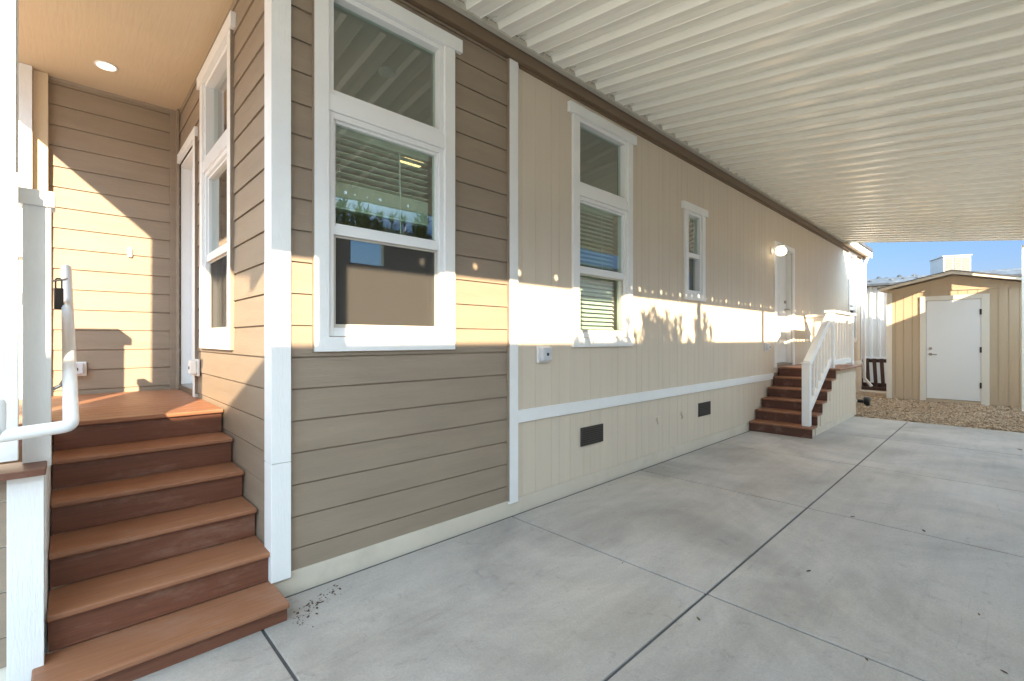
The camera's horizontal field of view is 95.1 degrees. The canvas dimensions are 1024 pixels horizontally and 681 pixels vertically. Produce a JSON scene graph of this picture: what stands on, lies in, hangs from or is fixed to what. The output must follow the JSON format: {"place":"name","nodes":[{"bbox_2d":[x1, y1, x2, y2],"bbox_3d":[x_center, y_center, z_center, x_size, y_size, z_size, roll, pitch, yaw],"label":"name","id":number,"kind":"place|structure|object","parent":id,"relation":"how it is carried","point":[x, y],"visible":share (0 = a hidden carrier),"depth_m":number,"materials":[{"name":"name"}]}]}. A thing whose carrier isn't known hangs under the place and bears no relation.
{"place":"outdoors","nodes":[
{"label":"outdoors","id":0,"kind":"place"},
{"bbox_2d":[48,416,1023,680],"bbox_3d":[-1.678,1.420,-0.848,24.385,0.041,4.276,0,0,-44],"label":"driveway","id":1,"kind":"structure","parent":0,"point":[888,581],"depth_m":2.67,"materials":[{"name":"concrete"}]},
{"bbox_2d":[31,412,289,680],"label":"porch stairs","id":2,"kind":"structure","parent":1,"relation":"on","point":[85,610],"depth_m":2.38,"materials":[{"name":"brown wood"}]},
{"bbox_2d":[290,585,340,626],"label":"soil crumbs","id":3,"kind":"object","parent":1,"relation":"on","point":[315,605],"visible":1,"depth_m":2.46,"materials":[{"name":"grey soil"}]},
{"bbox_2d":[0,0,872,680],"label":"manufactured home","id":4,"kind":"object","parent":1,"relation":"on","point":[336,298],"visible":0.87,"depth_m":3.64,"materials":[{"name":"beige wood"}]},
{"bbox_2d":[77,362,86,375],"bbox_3d":[-3.824,0.260,4.108,0.135,0.126,0.059,0,0,-44],"label":"outlet box","id":5,"kind":"object","parent":4,"relation":"attached to","point":[81,368],"visible":0.45,"depth_m":4.12,"materials":[{"name":"white plastic"}]},
{"bbox_2d":[94,60,117,71],"bbox_3d":[-3.345,-2.249,3.857,0.156,0.015,0.156,0,0,-44],"label":"recessed light","id":6,"kind":"object","parent":4,"relation":"attached to","point":[105,65],"visible":1,"depth_m":3.84,"materials":[{"name":"white plastic"}]},
{"bbox_2d":[19,389,222,447],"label":"porch deck","id":7,"kind":"structure","parent":4,"relation":"attached to","point":[101,408],"depth_m":3.40,"materials":[{"name":"brown wood"}]},
{"bbox_2d":[19,187,55,466],"bbox_3d":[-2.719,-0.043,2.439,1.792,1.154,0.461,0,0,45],"label":"newel post","id":8,"kind":"object","parent":7,"relation":"on","point":[38,207],"visible":0.82,"depth_m":1.94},
{"bbox_2d":[0,265,79,442],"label":"handrail","id":9,"kind":"object","parent":8,"relation":"attached to","point":[68,383],"visible":0.98,"depth_m":1.90,"materials":[{"name":"white metal"}]},
{"bbox_2d":[52,278,67,309],"bbox_3d":[-2.337,-0.240,2.428,0.040,0.170,0.072,0,0,18],"label":"lock box","id":10,"kind":"object","parent":9,"relation":"hanging from","point":[58,298],"visible":0.92,"depth_m":2.41,"materials":[{"name":"metal"}]},
{"bbox_2d":[127,247,131,256],"bbox_3d":[-3.575,-0.815,4.379,0.035,0.090,0.022,0,0,-44],"label":"door bell","id":11,"kind":"object","parent":4,"relation":"attached to","point":[129,251],"depth_m":4.37,"materials":[{"name":"white plastic"}]},
{"bbox_2d":[177,126,197,396],"bbox_3d":[-2.965,-0.658,4.370,0.164,2.295,0.990,0,0,-44],"label":"door","id":12,"kind":"structure","parent":4,"relation":"in","point":[187,384],"depth_m":4.63,"materials":[{"name":"white paint"}]},
{"bbox_2d":[188,359,199,375],"bbox_3d":[-2.658,0.235,3.903,0.066,0.140,0.150,0,0,-44],"label":"outlet box","id":13,"kind":"object","parent":4,"relation":"attached to","point":[194,367],"visible":1,"depth_m":3.87,"materials":[{"name":"white plastic"}]},
{"bbox_2d":[197,10,235,349],"bbox_3d":[-2.170,-1.039,3.495,0.127,2.217,1.105,0,0,-44],"label":"window","id":14,"kind":"structure","parent":4,"relation":"in","point":[214,317],"depth_m":3.61,"materials":[{"name":"white plastic"}]},
{"bbox_2d":[378,66,395,78],"bbox_3d":[-1.035,-2.202,3.874,0.140,0.034,0.140,0,0,-44],"label":"smoke detector","id":15,"kind":"object","parent":4,"relation":"attached to","point":[387,72],"visible":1,"depth_m":3.85,"materials":[{"name":"white plastic"}]},
{"bbox_2d":[314,0,462,351],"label":"window","id":16,"kind":"structure","parent":4,"relation":"in","point":[367,282],"depth_m":3.01,"materials":[{"name":"white plastic"}]},
{"bbox_2d":[400,156,422,167],"bbox_3d":[-1.203,-2.144,5.618,0.300,0.148,0.300,0,0,-44],"label":"ceiling lamp","id":17,"kind":"object","parent":4,"relation":"attached to","point":[408,163],"visible":0.19,"depth_m":5.55,"materials":[{"name":"silver metal"}]},
{"bbox_2d":[537,346,551,362],"bbox_3d":[0.282,0.125,3.962,0.150,0.140,0.066,0,0,-44],"label":"outlet box","id":18,"kind":"object","parent":4,"relation":"attached to","point":[544,353],"visible":1,"depth_m":3.93,"materials":[{"name":"white plastic"}]},
{"bbox_2d":[567,100,636,346],"bbox_3d":[0.851,-1.039,4.652,1.105,2.217,0.213,0,0,-44],"label":"window","id":19,"kind":"structure","parent":4,"relation":"in","point":[587,198],"depth_m":4.70,"materials":[{"name":"white plastic"}]},
{"bbox_2d":[681,200,707,301],"bbox_3d":[2.262,-1.094,5.994,0.680,1.197,0.213,0,0,-44],"label":"window","id":20,"kind":"structure","parent":4,"relation":"in","point":[699,215],"depth_m":6.06,"materials":[{"name":"white plastic"}]},
{"bbox_2d":[764,343,770,350],"bbox_3d":[4.213,0.125,7.700,0.150,0.140,0.066,0,0,-44],"label":"outlet box","id":21,"kind":"object","parent":4,"relation":"attached to","point":[767,346],"visible":1,"depth_m":7.67,"materials":[{"name":"white plastic"}]},
{"bbox_2d":[770,244,786,255],"bbox_3d":[4.460,-1.492,7.818,0.174,0.200,0.236,0,0,-44],"label":"wall light","id":22,"kind":"object","parent":4,"relation":"attached to","point":[781,250],"visible":1,"depth_m":7.75,"materials":[{"name":"white glass"}]},
{"bbox_2d":[773,241,794,367],"bbox_3d":[4.822,-0.603,8.406,1.085,2.165,0.164,0,0,-44],"label":"door","id":23,"kind":"structure","parent":4,"relation":"in","point":[781,264],"depth_m":8.61,"materials":[{"name":"white paint"}]},
{"bbox_2d":[848,251,857,341],"bbox_3d":[8.773,-1.111,12.128,0.960,2.362,0.127,0,0,-44],"label":"support post","id":24,"kind":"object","parent":4,"relation":"in","point":[852,260],"depth_m":12.31,"materials":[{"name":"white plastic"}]},
{"bbox_2d":[439,0,1023,410],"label":"carport awning","id":25,"kind":"object","parent":1,"relation":"on","point":[863,121],"visible":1,"depth_m":4.09,"materials":[{"name":"beige metal"}]},
{"bbox_2d":[749,310,861,438],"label":"side stairs","id":26,"kind":"structure","parent":1,"relation":"on","point":[825,396],"depth_m":7.45,"materials":[{"name":"brown"}]},
{"bbox_2d":[854,390,1023,432],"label":"gravel ground","id":27,"kind":"structure","parent":0,"point":[875,393],"depth_m":9.14,"materials":[{"name":"brown gravel"}]},
{"bbox_2d":[856,397,870,405],"bbox_3d":[7.294,1.183,9.961,0.170,0.434,0.522,0,0,-44],"label":"irrigation valve","id":28,"kind":"object","parent":27,"relation":"on","point":[866,401],"visible":0.52,"depth_m":9.78,"materials":[{"name":"black plastic"}]},
{"bbox_2d":[861,358,885,390],"bbox_3d":[10.229,0.976,13.111,0.395,0.879,1.300,0,0,-44],"label":"pallet fence","id":29,"kind":"object","parent":27,"relation":"on","point":[877,386],"visible":0.39,"depth_m":13.19,"materials":[{"name":"brown wood"}]},
{"bbox_2d":[862,268,1020,382],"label":"corrugated building","id":30,"kind":"structure","parent":27,"relation":"on","point":[875,323],"depth_m":13.54,"materials":[{"name":"white metal"}]},
{"bbox_2d":[929,254,972,274],"bbox_3d":[12.319,-2.065,13.166,0.640,0.490,0.840,0,0,22],"label":"evaporative cooler","id":31,"kind":"object","parent":30,"relation":"on","point":[940,264],"visible":0.75,"depth_m":12.84,"materials":[{"name":"white metal"}]},
{"bbox_2d":[878,270,1020,407],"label":"garden shed","id":32,"kind":"structure","parent":27,"relation":"on","point":[953,336],"depth_m":10.22,"materials":[{"name":"paint"}]},
{"bbox_2d":[926,299,981,401],"bbox_3d":[9.656,0.227,10.244,0.106,2.186,0.886,0,0,-44],"label":"door","id":33,"kind":"structure","parent":32,"relation":"in","point":[953,327],"depth_m":10.24,"materials":[{"name":"white paint"}]},
{"bbox_2d":[862,240,1023,279],"label":"sky","id":34,"kind":"structure","parent":0,"point":[889,259],"materials":[{"name":"blue"}]}
]}

